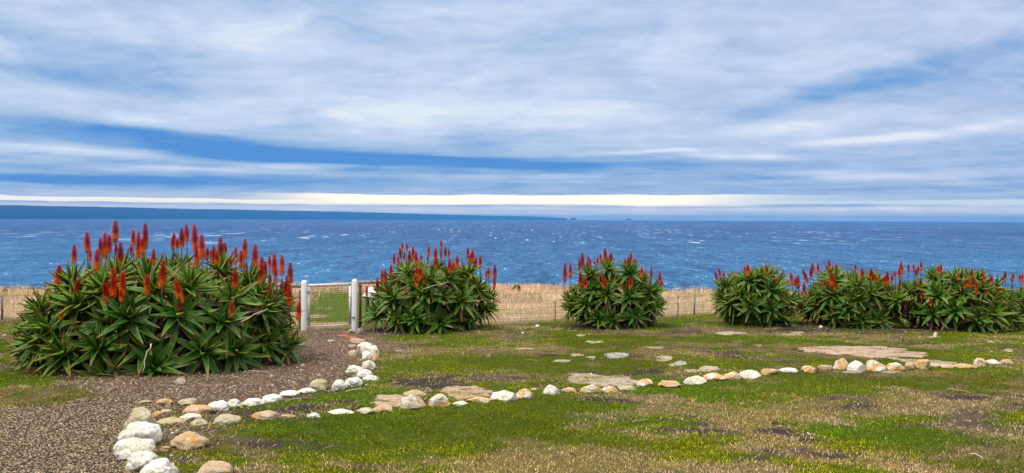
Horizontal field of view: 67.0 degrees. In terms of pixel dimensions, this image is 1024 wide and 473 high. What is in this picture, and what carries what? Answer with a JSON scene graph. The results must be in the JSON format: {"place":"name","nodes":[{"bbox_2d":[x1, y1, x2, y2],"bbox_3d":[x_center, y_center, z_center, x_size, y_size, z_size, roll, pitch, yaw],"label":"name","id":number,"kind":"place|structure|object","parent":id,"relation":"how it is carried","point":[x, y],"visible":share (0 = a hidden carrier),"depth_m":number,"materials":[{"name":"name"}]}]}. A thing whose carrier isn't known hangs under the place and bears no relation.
{"place":"outdoors","nodes":[
{"label":"outdoors","id":0,"kind":"place"},
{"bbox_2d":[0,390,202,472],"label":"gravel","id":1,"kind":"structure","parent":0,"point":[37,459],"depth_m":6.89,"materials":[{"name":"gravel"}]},
{"bbox_2d":[0,205,566,219],"bbox_3d":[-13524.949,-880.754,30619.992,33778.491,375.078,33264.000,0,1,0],"label":"headland","id":2,"kind":"structure","parent":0,"point":[36,212],"depth_m":24424.46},
{"bbox_2d":[0,280,912,328],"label":"field grass","id":3,"kind":"structure","parent":0,"point":[500,288],"depth_m":31.29,"materials":[{"name":"plant"}]},
{"bbox_2d":[0,286,1023,472],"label":"ground","id":4,"kind":"structure","parent":0,"point":[659,372],"depth_m":8.76,"materials":[{"name":"plant"}]},
{"bbox_2d":[113,437,155,460],"bbox_3d":[-2.984,1.702,6.111,0.300,0.206,0.262,0,1,0],"label":"edging stone","id":5,"kind":"object","parent":4,"relation":"on","point":[123,449],"visible":0.66,"depth_m":6.05,"materials":[{"name":"stone"}]},
{"bbox_2d":[117,421,161,443],"bbox_3d":[-3.134,1.699,6.536,0.316,0.257,0.335,1,1,24],"label":"edging stone","id":6,"kind":"object","parent":4,"relation":"on","point":[143,430],"visible":0.62,"depth_m":6.47,"materials":[{"name":"stone"}]},
{"bbox_2d":[122,406,156,430],"bbox_3d":[-3.374,1.698,7.009,0.279,0.305,0.262,0,1,0],"label":"edging stone","id":7,"kind":"object","parent":4,"relation":"on","point":[142,414],"visible":0.44,"depth_m":6.95,"materials":[{"name":"stone"}]},
{"bbox_2d":[125,451,158,471],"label":"edging stone","id":8,"kind":"object","parent":4,"relation":"on","point":[138,460],"visible":0.74,"depth_m":5.74,"materials":[{"name":"stone"}]},
{"bbox_2d":[139,400,150,402],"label":"loose stone","id":9,"kind":"object","parent":4,"relation":"on","point":[145,401],"visible":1,"depth_m":8.28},
{"bbox_2d":[1,284,300,328],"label":"wire fence","id":10,"kind":"object","parent":4,"relation":"on","point":[296,286],"visible":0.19,"depth_m":17.62,"materials":[{"name":"metal"}]},
{"bbox_2d":[1,220,311,377],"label":"aloe bush","id":11,"kind":"object","parent":4,"relation":"on","point":[124,311],"visible":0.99,"depth_m":10.83,"materials":[{"name":"green plant"}]},
{"bbox_2d":[142,344,151,372],"bbox_3d":[-4.664,1.549,9.866,0.040,0.347,0.168,1,1,23],"label":"dead stalk","id":12,"kind":"object","parent":11,"relation":"hanging from","point":[146,356],"visible":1,"depth_m":9.87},
{"bbox_2d":[241,308,267,322],"bbox_3d":[-3.483,1.069,10.450,0.440,0.214,0.030,1,1,19],"label":"dead stalk","id":13,"kind":"object","parent":11,"relation":"on","point":[252,315],"visible":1,"depth_m":10.46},
{"bbox_2d":[152,411,163,416],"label":"loose stone","id":14,"kind":"object","parent":4,"relation":"on","point":[158,413],"visible":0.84,"depth_m":7.59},
{"bbox_2d":[140,458,178,472],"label":"edging stone","id":15,"kind":"object","parent":4,"relation":"on","point":[162,465],"visible":1,"depth_m":5.55,"materials":[{"name":"stone"}]},
{"bbox_2d":[156,398,172,404],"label":"loose stone","id":16,"kind":"object","parent":4,"relation":"on","point":[165,401],"visible":0.88,"depth_m":8.24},
{"bbox_2d":[160,446,170,450],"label":"loose stone","id":17,"kind":"object","parent":4,"relation":"on","point":[165,448],"visible":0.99,"depth_m":6.31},
{"bbox_2d":[156,417,185,423],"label":"loose stone","id":18,"kind":"object","parent":4,"relation":"on","point":[172,420],"visible":0.89,"depth_m":7.30,"materials":[{"name":"stone"}]},
{"bbox_2d":[175,377,185,384],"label":"loose stone","id":19,"kind":"object","parent":4,"relation":"on","point":[180,380],"visible":0.9,"depth_m":9.63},
{"bbox_2d":[177,398,197,405],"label":"edging stone","id":20,"kind":"object","parent":4,"relation":"on","point":[188,402],"visible":0.86,"depth_m":8.21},
{"bbox_2d":[170,431,208,449],"bbox_3d":[-2.697,1.723,6.479,0.288,0.170,0.247,1,1,26],"label":"loose stone","id":21,"kind":"object","parent":4,"relation":"on","point":[188,440],"visible":0.84,"depth_m":6.41,"materials":[{"name":"stone"}]},
{"bbox_2d":[179,413,201,419],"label":"loose stone","id":22,"kind":"object","parent":4,"relation":"on","point":[189,416],"visible":0.77,"depth_m":7.52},
{"bbox_2d":[182,405,215,414],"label":"edging stone","id":23,"kind":"object","parent":4,"relation":"on","point":[201,409],"visible":0.7,"depth_m":7.74,"materials":[{"name":"stone"}]},
{"bbox_2d":[190,418,208,424],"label":"loose stone","id":24,"kind":"object","parent":4,"relation":"on","point":[199,421],"visible":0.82,"depth_m":7.30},
{"bbox_2d":[197,460,232,472],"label":"loose stone","id":25,"kind":"object","parent":4,"relation":"on","point":[213,466],"visible":1,"depth_m":5.60,"materials":[{"name":"stone"}]},
{"bbox_2d":[208,400,229,411],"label":"edging stone","id":26,"kind":"object","parent":4,"relation":"on","point":[222,406],"visible":0.62,"depth_m":7.96,"materials":[{"name":"stone"}]},
{"bbox_2d":[212,413,240,424],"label":"border stone","id":27,"kind":"object","parent":4,"relation":"on","point":[226,418],"visible":0.91,"depth_m":7.38,"materials":[{"name":"stone"}]},
{"bbox_2d":[227,399,241,407],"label":"edging stone","id":28,"kind":"object","parent":4,"relation":"on","point":[234,403],"visible":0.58,"depth_m":8.17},
{"bbox_2d":[242,398,265,406],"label":"edging stone","id":29,"kind":"object","parent":4,"relation":"on","point":[250,402],"visible":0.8,"depth_m":8.35,"materials":[{"name":"stone"}]},
{"bbox_2d":[251,410,279,419],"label":"border stone","id":30,"kind":"object","parent":4,"relation":"on","point":[268,415],"visible":0.91,"depth_m":7.70,"materials":[{"name":"stone"}]},
{"bbox_2d":[262,394,282,402],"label":"edging stone","id":31,"kind":"object","parent":4,"relation":"on","point":[272,398],"visible":0.69,"depth_m":8.60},
{"bbox_2d":[280,414,295,417],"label":"border stone","id":32,"kind":"object","parent":4,"relation":"on","point":[285,415],"visible":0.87,"depth_m":7.80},
{"bbox_2d":[279,390,299,396],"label":"edging stone","id":33,"kind":"object","parent":4,"relation":"on","point":[290,393],"visible":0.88,"depth_m":8.96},
{"bbox_2d":[301,280,309,330],"bbox_3d":[-4.620,1.588,17.291,0.168,1.223,0.108,0,1,-3],"label":"gate post","id":34,"kind":"object","parent":4,"relation":"on","point":[304,292],"visible":0.88,"depth_m":17.24,"materials":[{"name":"white paint"}]},
{"bbox_2d":[307,283,351,326],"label":"gate","id":35,"kind":"structure","parent":34,"relation":"attached to","point":[331,288],"depth_m":17.52,"materials":[{"name":"metal"}]},
{"bbox_2d":[298,388,315,393],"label":"edging stone","id":36,"kind":"object","parent":4,"relation":"on","point":[306,390],"visible":0.88,"depth_m":9.19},
{"bbox_2d":[306,412,319,417],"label":"border stone","id":37,"kind":"object","parent":4,"relation":"on","point":[313,415],"visible":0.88,"depth_m":7.82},
{"bbox_2d":[309,379,326,390],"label":"edging stone","id":38,"kind":"object","parent":4,"relation":"on","point":[319,384],"visible":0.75,"depth_m":9.42,"materials":[{"name":"stone"}]},
{"bbox_2d":[331,379,346,390],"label":"edging stone","id":39,"kind":"object","parent":4,"relation":"on","point":[339,385],"visible":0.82,"depth_m":9.37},
{"bbox_2d":[328,409,353,413],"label":"border stone","id":40,"kind":"object","parent":4,"relation":"on","point":[335,411],"visible":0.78,"depth_m":8.06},
{"bbox_2d":[348,350,357,355],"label":"loose stone","id":41,"kind":"object","parent":4,"relation":"on","point":[352,352],"visible":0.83,"depth_m":12.57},
{"bbox_2d":[351,279,356,330],"bbox_3d":[-3.522,1.584,17.273,0.114,1.272,0.143,0,1,-3],"label":"gate post","id":42,"kind":"object","parent":4,"relation":"on","point":[354,305],"visible":0.78,"depth_m":17.23,"materials":[{"name":"white paint"}]},
{"bbox_2d":[345,377,362,386],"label":"edging stone","id":43,"kind":"object","parent":4,"relation":"on","point":[353,382],"visible":0.76,"depth_m":9.65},
{"bbox_2d":[345,365,362,375],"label":"edging stone","id":44,"kind":"object","parent":4,"relation":"on","point":[352,370],"visible":0.65,"depth_m":10.41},
{"bbox_2d":[348,338,364,342],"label":"flat rock","id":45,"kind":"object","parent":4,"relation":"on","point":[354,340],"visible":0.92,"depth_m":15.21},
{"bbox_2d":[356,328,364,334],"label":"loose stone","id":46,"kind":"object","parent":4,"relation":"on","point":[359,331],"visible":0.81,"depth_m":16.54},
{"bbox_2d":[356,369,372,377],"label":"edging stone","id":47,"kind":"object","parent":4,"relation":"on","point":[363,373],"visible":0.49,"depth_m":10.28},
{"bbox_2d":[357,342,371,347],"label":"edging stone","id":48,"kind":"object","parent":4,"relation":"on","point":[360,345],"visible":0.52,"depth_m":13.91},
{"bbox_2d":[356,407,373,413],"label":"border stone","id":49,"kind":"object","parent":4,"relation":"on","point":[367,410],"visible":0.93,"depth_m":8.05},
{"bbox_2d":[360,344,370,352],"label":"edging stone","id":50,"kind":"object","parent":4,"relation":"on","point":[365,347],"visible":0.41,"depth_m":12.90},
{"bbox_2d":[362,350,372,360],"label":"edging stone","id":51,"kind":"object","parent":4,"relation":"on","point":[367,355],"visible":0.66,"depth_m":11.92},
{"bbox_2d":[361,360,375,369],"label":"edging stone","id":52,"kind":"object","parent":4,"relation":"on","point":[369,365],"visible":0.73,"depth_m":11.02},
{"bbox_2d":[363,287,375,321],"bbox_3d":[-3.544,1.730,19.332,0.356,0.927,0.318,0,1,0],"label":"sign","id":53,"kind":"object","parent":4,"relation":"on","point":[370,289],"visible":0.27,"depth_m":19.29,"materials":[{"name":"white paint"}]},
{"bbox_2d":[363,375,378,380],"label":"edging stone","id":54,"kind":"object","parent":4,"relation":"on","point":[371,378],"visible":0.76,"depth_m":10.04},
{"bbox_2d":[369,345,379,355],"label":"edging stone","id":55,"kind":"object","parent":4,"relation":"on","point":[373,349],"visible":0.5,"depth_m":12.31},
{"bbox_2d":[372,353,378,361],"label":"edging stone","id":56,"kind":"object","parent":4,"relation":"on","point":[375,357],"visible":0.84,"depth_m":11.78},
{"bbox_2d":[373,404,392,411],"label":"border stone","id":57,"kind":"object","parent":4,"relation":"on","point":[383,408],"visible":0.85,"depth_m":8.20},
{"bbox_2d":[371,394,420,406],"bbox_3d":[-1.302,1.885,8.769,0.599,0.098,0.746,0,1,0],"label":"flat rock","id":58,"kind":"object","parent":4,"relation":"on","point":[394,399],"visible":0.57,"depth_m":8.77,"materials":[{"name":"stone"}]},
{"bbox_2d":[399,395,425,408],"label":"border stone","id":59,"kind":"object","parent":4,"relation":"on","point":[411,402],"visible":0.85,"depth_m":8.34,"materials":[{"name":"stone"}]},
{"bbox_2d":[403,389,427,396],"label":"loose stone","id":60,"kind":"object","parent":4,"relation":"on","point":[419,393],"visible":0.73,"depth_m":8.96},
{"bbox_2d":[423,388,433,392],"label":"loose stone","id":61,"kind":"object","parent":4,"relation":"on","point":[428,390],"visible":0.84,"depth_m":9.20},
{"bbox_2d":[360,240,502,333],"bbox_3d":[-1.872,1.240,17.729,3.381,2.332,3.125,0,1,0],"label":"aloe bush","id":62,"kind":"object","parent":4,"relation":"on","point":[404,299],"visible":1,"depth_m":16.89,"materials":[{"name":"green plant"}]},
{"bbox_2d":[428,393,449,406],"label":"border stone","id":63,"kind":"object","parent":4,"relation":"on","point":[440,399],"visible":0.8,"depth_m":8.43,"materials":[{"name":"stone"}]},
{"bbox_2d":[453,401,467,405],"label":"border stone","id":64,"kind":"object","parent":4,"relation":"on","point":[460,403],"visible":0.98,"depth_m":8.48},
{"bbox_2d":[440,385,494,399],"bbox_3d":[-0.524,1.891,9.276,0.651,0.117,0.950,0,1,-26],"label":"flat rock","id":65,"kind":"object","parent":4,"relation":"on","point":[466,390],"visible":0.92,"depth_m":9.25,"materials":[{"name":"stone"}]},
{"bbox_2d":[466,396,489,402],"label":"border stone","id":66,"kind":"object","parent":4,"relation":"on","point":[481,399],"visible":0.88,"depth_m":8.63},
{"bbox_2d":[490,390,517,401],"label":"border stone","id":67,"kind":"object","parent":4,"relation":"on","point":[504,395],"visible":0.79,"depth_m":8.73,"materials":[{"name":"stone"}]},
{"bbox_2d":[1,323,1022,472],"bbox_3d":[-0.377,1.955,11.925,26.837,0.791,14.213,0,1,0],"label":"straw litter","id":68,"kind":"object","parent":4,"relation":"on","point":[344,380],"visible":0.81,"depth_m":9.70,"materials":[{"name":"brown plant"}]},
{"bbox_2d":[516,389,534,399],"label":"border stone","id":69,"kind":"object","parent":4,"relation":"on","point":[523,394],"visible":0.77,"depth_m":8.89,"materials":[{"name":"stone"}]},
{"bbox_2d":[543,384,559,394],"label":"border stone","id":70,"kind":"object","parent":4,"relation":"on","point":[551,389],"visible":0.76,"depth_m":9.21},
{"bbox_2d":[553,359,570,361],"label":"flat rock","id":71,"kind":"object","parent":4,"relation":"on","point":[561,360],"visible":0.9,"depth_m":12.15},
{"bbox_2d":[561,387,575,391],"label":"border stone","id":72,"kind":"object","parent":4,"relation":"on","point":[567,389],"visible":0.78,"depth_m":9.45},
{"bbox_2d":[570,353,583,356],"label":"flat rock","id":73,"kind":"object","parent":4,"relation":"on","point":[575,355],"visible":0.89,"depth_m":12.71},
{"bbox_2d":[580,384,601,392],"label":"border stone","id":74,"kind":"object","parent":4,"relation":"on","point":[592,388],"visible":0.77,"depth_m":9.47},
{"bbox_2d":[586,340,604,343],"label":"flat rock","id":75,"kind":"object","parent":4,"relation":"on","point":[592,342],"visible":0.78,"depth_m":14.55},
{"bbox_2d":[568,373,637,386],"bbox_3d":[1.230,1.968,10.468,1.002,0.123,1.132,0,1,0],"label":"flat rock","id":76,"kind":"object","parent":4,"relation":"on","point":[618,380],"visible":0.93,"depth_m":10.33,"materials":[{"name":"stone"}]},
{"bbox_2d":[602,386,617,392],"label":"border stone","id":77,"kind":"object","parent":4,"relation":"on","point":[610,389],"visible":0.82,"depth_m":9.53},
{"bbox_2d":[557,248,668,329],"bbox_3d":[2.455,1.405,18.651,2.813,2.290,2.688,0,1,0],"label":"aloe bush","id":78,"kind":"object","parent":4,"relation":"on","point":[609,298],"visible":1,"depth_m":18.06,"materials":[{"name":"green plant"}]},
{"bbox_2d":[604,352,629,358],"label":"flat rock","id":79,"kind":"object","parent":4,"relation":"on","point":[614,354],"visible":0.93,"depth_m":12.64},
{"bbox_2d":[617,385,637,389],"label":"border stone","id":80,"kind":"object","parent":4,"relation":"on","point":[624,387],"visible":0.97,"depth_m":9.79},
{"bbox_2d":[358,280,898,327],"bbox_3d":[7.253,1.773,22.559,23.553,1.635,0.475,0,1,-24],"label":"wire fence","id":81,"kind":"object","parent":4,"relation":"on","point":[360,300],"visible":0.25,"depth_m":19.64,"materials":[{"name":"metal"}]},
{"bbox_2d":[636,379,652,386],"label":"border stone","id":82,"kind":"object","parent":4,"relation":"on","point":[645,383],"visible":0.88,"depth_m":9.96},
{"bbox_2d":[657,356,672,359],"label":"flat rock","id":83,"kind":"object","parent":4,"relation":"on","point":[666,357],"visible":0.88,"depth_m":12.35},
{"bbox_2d":[658,380,681,387],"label":"border stone","id":84,"kind":"object","parent":4,"relation":"on","point":[666,383],"visible":0.92,"depth_m":9.94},
{"bbox_2d":[674,361,686,365],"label":"flat rock","id":85,"kind":"object","parent":4,"relation":"on","point":[679,363],"visible":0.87,"depth_m":11.69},
{"bbox_2d":[684,369,700,372],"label":"flat rock","id":86,"kind":"object","parent":4,"relation":"on","point":[692,370],"visible":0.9,"depth_m":11.03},
{"bbox_2d":[683,375,706,384],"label":"border stone","id":87,"kind":"object","parent":4,"relation":"on","point":[696,380],"visible":0.93,"depth_m":10.11,"materials":[{"name":"stone"}]},
{"bbox_2d":[698,366,719,371],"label":"flat rock","id":88,"kind":"object","parent":4,"relation":"on","point":[707,368],"visible":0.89,"depth_m":11.20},
{"bbox_2d":[703,372,726,380],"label":"border stone","id":89,"kind":"object","parent":4,"relation":"on","point":[713,376],"visible":0.87,"depth_m":10.28,"materials":[{"name":"stone"}]},
{"bbox_2d":[716,331,746,334],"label":"flat rock","id":90,"kind":"object","parent":4,"relation":"on","point":[727,333],"visible":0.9,"depth_m":16.78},
{"bbox_2d":[724,371,741,379],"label":"border stone","id":91,"kind":"object","parent":4,"relation":"on","point":[733,375],"visible":0.82,"depth_m":10.37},
{"bbox_2d":[739,370,760,378],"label":"border stone","id":92,"kind":"object","parent":4,"relation":"on","point":[748,374],"visible":0.83,"depth_m":10.40,"materials":[{"name":"stone"}]},
{"bbox_2d":[706,262,803,327],"bbox_3d":[6.076,1.570,19.437,2.423,1.906,2.798,0,1,0],"label":"aloe bush","id":93,"kind":"object","parent":4,"relation":"on","point":[755,297],"visible":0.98,"depth_m":18.68,"materials":[{"name":"green plant"}]},
{"bbox_2d":[760,368,778,374],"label":"border stone","id":94,"kind":"object","parent":4,"relation":"on","point":[767,371],"visible":0.86,"depth_m":10.65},
{"bbox_2d":[779,368,797,372],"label":"border stone","id":95,"kind":"object","parent":4,"relation":"on","point":[794,370],"visible":0.91,"depth_m":10.92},
{"bbox_2d":[801,366,815,372],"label":"border stone","id":96,"kind":"object","parent":4,"relation":"on","point":[809,369],"visible":0.83,"depth_m":10.94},
{"bbox_2d":[817,365,832,370],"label":"border stone","id":97,"kind":"object","parent":4,"relation":"on","point":[826,367],"visible":0.98,"depth_m":11.32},
{"bbox_2d":[833,358,848,369],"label":"border stone","id":98,"kind":"object","parent":4,"relation":"on","point":[841,363],"visible":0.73,"depth_m":11.44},
{"bbox_2d":[787,261,909,328],"bbox_3d":[8.162,1.546,18.924,3.037,1.968,2.601,0,1,0],"label":"aloe bush","id":99,"kind":"object","parent":4,"relation":"on","point":[833,296],"visible":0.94,"depth_m":18.27,"materials":[{"name":"green plant"}]},
{"bbox_2d":[842,370,863,373],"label":"flat rock","id":100,"kind":"object","parent":4,"relation":"on","point":[851,372],"visible":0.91,"depth_m":11.01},
{"bbox_2d":[847,360,865,370],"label":"border stone","id":101,"kind":"object","parent":4,"relation":"on","point":[855,365],"visible":0.67,"depth_m":11.25,"materials":[{"name":"stone"}]},
{"bbox_2d":[797,346,927,358],"bbox_3d":[6.181,2.058,13.550,2.211,0.224,2.168,0,1,0],"label":"flat rock","id":102,"kind":"object","parent":4,"relation":"on","point":[877,351],"visible":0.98,"depth_m":13.44,"materials":[{"name":"stone"}]},
{"bbox_2d":[866,360,888,371],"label":"border stone","id":103,"kind":"object","parent":4,"relation":"on","point":[873,366],"visible":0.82,"depth_m":11.28,"materials":[{"name":"stone"}]},
{"bbox_2d":[881,371,900,373],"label":"flat rock","id":104,"kind":"object","parent":4,"relation":"on","point":[887,372],"visible":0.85,"depth_m":11.08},
{"bbox_2d":[887,362,904,370],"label":"border stone","id":105,"kind":"object","parent":4,"relation":"on","point":[894,366],"visible":0.73,"depth_m":11.32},
{"bbox_2d":[904,363,914,369],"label":"border stone","id":106,"kind":"object","parent":4,"relation":"on","point":[909,366],"visible":0.79,"depth_m":11.40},
{"bbox_2d":[915,359,930,369],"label":"border stone","id":107,"kind":"object","parent":4,"relation":"on","point":[923,364],"visible":0.91,"depth_m":11.47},
{"bbox_2d":[893,359,956,364],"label":"flat rock","id":108,"kind":"object","parent":4,"relation":"on","point":[911,360],"visible":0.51,"depth_m":12.11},
{"bbox_2d":[930,363,940,367],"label":"border stone","id":109,"kind":"object","parent":4,"relation":"on","point":[937,365],"visible":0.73,"depth_m":11.67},
{"bbox_2d":[940,364,954,367],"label":"border stone","id":110,"kind":"object","parent":4,"relation":"on","point":[946,365],"visible":0.99,"depth_m":11.55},
{"bbox_2d":[877,261,1023,333],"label":"aloe bush","id":111,"kind":"object","parent":4,"relation":"on","point":[958,300],"visible":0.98,"depth_m":17.69,"materials":[{"name":"green plant"}]},
{"bbox_2d":[953,363,977,368],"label":"border stone","id":112,"kind":"object","parent":4,"relation":"on","point":[964,366],"visible":0.97,"depth_m":11.48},
{"bbox_2d":[973,358,987,365],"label":"border stone","id":113,"kind":"object","parent":4,"relation":"on","point":[980,362],"visible":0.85,"depth_m":11.63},
{"bbox_2d":[987,359,1000,364],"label":"border stone","id":114,"kind":"object","parent":4,"relation":"on","point":[993,362],"visible":0.82,"depth_m":11.79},
{"bbox_2d":[1000,359,1013,363],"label":"border stone","id":115,"kind":"object","parent":4,"relation":"on","point":[1005,361],"visible":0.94,"depth_m":11.87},
{"bbox_2d":[1002,271,1023,327],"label":"aloe bush","id":116,"kind":"object","parent":4,"relation":"on","point":[1019,292],"visible":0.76,"depth_m":18.27,"materials":[{"name":"green plant"}]},
{"bbox_2d":[0,219,1023,293],"bbox_3d":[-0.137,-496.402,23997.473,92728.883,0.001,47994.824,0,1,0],"label":"sea","id":117,"kind":"structure","parent":0,"point":[682,255],"depth_m":1061.03,"materials":[{"name":"liquid"}]},
{"bbox_2d":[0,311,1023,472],"bbox_3d":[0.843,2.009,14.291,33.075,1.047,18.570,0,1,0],"label":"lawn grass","id":118,"kind":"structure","parent":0,"point":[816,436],"depth_m":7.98,"materials":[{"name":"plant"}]},
{"bbox_2d":[0,0,1023,221],"label":"sky","id":119,"kind":"structure","parent":0,"point":[659,110],"materials":[{"name":"blue"}]}
]}

